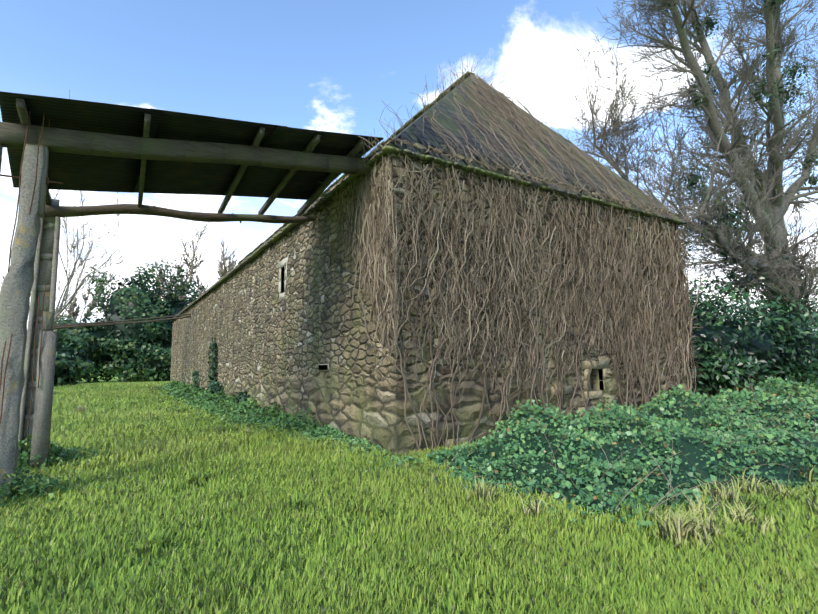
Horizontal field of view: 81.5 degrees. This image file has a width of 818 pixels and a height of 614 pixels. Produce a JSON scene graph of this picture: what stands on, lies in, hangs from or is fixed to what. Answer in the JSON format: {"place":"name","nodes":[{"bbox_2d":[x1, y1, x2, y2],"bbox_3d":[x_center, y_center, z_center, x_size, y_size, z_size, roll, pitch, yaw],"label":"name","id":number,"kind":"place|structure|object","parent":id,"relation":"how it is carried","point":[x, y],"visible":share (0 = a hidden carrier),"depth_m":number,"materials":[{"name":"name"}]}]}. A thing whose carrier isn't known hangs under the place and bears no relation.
{"place":"outdoors","nodes":[
{"label":"outdoors","id":0,"kind":"place"},
{"bbox_2d":[0,369,817,613],"bbox_3d":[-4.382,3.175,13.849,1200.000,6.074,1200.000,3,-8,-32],"label":"meadow ground","id":1,"kind":"structure","parent":0,"point":[159,558],"depth_m":3.74,"materials":[{"name":"green plant"}]},
{"bbox_2d":[0,143,60,500],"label":"wooden posts","id":2,"kind":"object","parent":1,"relation":"on","point":[33,270],"visible":0.85,"depth_m":5.71,"materials":[{"name":"grey wood"}]},
{"bbox_2d":[0,143,48,217],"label":"lean-to clamp boards","id":3,"kind":"object","parent":2,"relation":"attached to","point":[41,212],"visible":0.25,"depth_m":5.79,"materials":[{"name":"wood"}]},
{"bbox_2d":[0,112,62,450],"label":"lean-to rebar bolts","id":4,"kind":"object","parent":2,"relation":"attached to","point":[47,181],"visible":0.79,"depth_m":5.68,"materials":[{"name":"metal"}]},
{"bbox_2d":[54,314,190,329],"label":"bay poles","id":5,"kind":"object","parent":2,"relation":"attached to","point":[62,326],"visible":0.81,"depth_m":25.79,"materials":[{"name":"wood"}]},
{"bbox_2d":[44,204,315,223],"bbox_3d":[-4.042,-1.796,9.215,5.188,0.895,0.255,3,-8,-34],"label":"lean to log beam","id":6,"kind":"object","parent":2,"relation":"attached to","point":[64,211],"visible":0.83,"depth_m":8.79,"materials":[{"name":"wood"}]},
{"bbox_2d":[0,122,371,174],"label":"lean to main beam","id":7,"kind":"object","parent":2,"relation":"on","point":[12,135],"visible":0.9,"depth_m":6.58,"materials":[{"name":"wood"}]},
{"bbox_2d":[16,98,364,215],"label":"rafters","id":8,"kind":"object","parent":7,"relation":"on","point":[355,150],"visible":0.65,"depth_m":8.00,"materials":[{"name":"wood"}]},
{"bbox_2d":[0,91,382,199],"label":"canopy roof","id":9,"kind":"object","parent":8,"relation":"on","point":[76,172],"visible":0.6,"depth_m":7.25,"materials":[{"name":"grey metal"}]},
{"bbox_2d":[50,89,135,324],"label":"slender bare trees","id":10,"kind":"object","parent":1,"relation":"on","point":[60,310],"visible":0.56,"depth_m":24.00,"materials":[{"name":"brown plant"}]},
{"bbox_2d":[23,257,204,386],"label":"bushes","id":11,"kind":"object","parent":1,"relation":"on","point":[138,352],"visible":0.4,"depth_m":46.49,"materials":[{"name":"green plant"}]},
{"bbox_2d":[0,222,236,380],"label":"bare trees","id":12,"kind":"object","parent":1,"relation":"on","point":[221,272],"visible":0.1,"depth_m":59.81,"materials":[{"name":"brown plant"}]},
{"bbox_2d":[0,380,425,514],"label":"wall weeds","id":13,"kind":"object","parent":1,"relation":"on","point":[199,395],"depth_m":9.96,"materials":[{"name":"green plant"}]},
{"bbox_2d":[189,401,416,481],"bbox_3d":[-4.811,2.845,12.100,2.681,0.368,14.696,3,-8,-32],"label":"bramble strip","id":14,"kind":"object","parent":1,"relation":"on","point":[320,431],"depth_m":8.53,"materials":[{"name":"green plant"}]},
{"bbox_2d":[170,138,689,454],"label":"barn walls","id":15,"kind":"structure","parent":1,"relation":"on","point":[358,393],"depth_m":9.40,"materials":[{"name":"stone"}]},
{"bbox_2d":[191,334,248,405],"bbox_3d":[-8.142,2.474,19.803,0.333,3.063,12.001,3,-8,-32],"label":"wall ivy","id":16,"kind":"object","parent":15,"relation":"attached to","point":[215,385],"visible":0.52,"depth_m":19.79,"materials":[{"name":"green plant"}]},
{"bbox_2d":[197,232,336,370],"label":"barn window surrounds","id":17,"kind":"object","parent":15,"relation":"in","point":[282,287],"visible":0.52,"depth_m":12.44,"materials":[{"name":"beige stone"}]},
{"bbox_2d":[171,71,686,320],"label":"barn roof","id":18,"kind":"structure","parent":15,"relation":"on","point":[429,133],"depth_m":10.01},
{"bbox_2d":[198,241,677,447],"bbox_3d":[-2.366,1.587,18.108,7.741,3.913,20.763,3,-8,-32],"label":"barn dressed stone","id":19,"kind":"object","parent":15,"relation":"in","point":[601,371],"visible":0.29,"depth_m":9.70,"materials":[{"name":"beige stone"}]},
{"bbox_2d":[316,53,705,451],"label":"dry vines","id":20,"kind":"object","parent":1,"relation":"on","point":[365,255],"visible":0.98,"depth_m":8.87,"materials":[{"name":"brown plant"}]},
{"bbox_2d":[409,376,817,535],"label":"ground cover bush","id":21,"kind":"object","parent":1,"relation":"on","point":[582,463],"visible":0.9,"depth_m":6.13,"materials":[{"name":"green plant"}]},
{"bbox_2d":[446,372,817,519],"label":"bramble stems","id":22,"kind":"object","parent":1,"relation":"on","point":[670,483],"visible":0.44,"depth_m":5.79,"materials":[{"name":"plant"}]},
{"bbox_2d":[561,0,817,334],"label":"bare oak tree","id":23,"kind":"object","parent":1,"relation":"on","point":[768,195],"visible":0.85,"depth_m":16.06,"materials":[{"name":"brown plant"}]},
{"bbox_2d":[638,0,817,333],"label":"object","id":24,"kind":"object","parent":23,"relation":"attached to","point":[710,23],"visible":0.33,"depth_m":15.24,"materials":[{"name":"green plant"}]},
{"bbox_2d":[684,265,817,399],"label":"laurel shrub","id":25,"kind":"object","parent":1,"relation":"on","point":[730,349],"visible":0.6,"depth_m":12.79,"materials":[{"name":"green plant"}]},
{"bbox_2d":[0,0,817,334],"label":"sky","id":26,"kind":"structure","parent":0,"point":[319,65],"materials":[{"name":"blue"}]}
]}

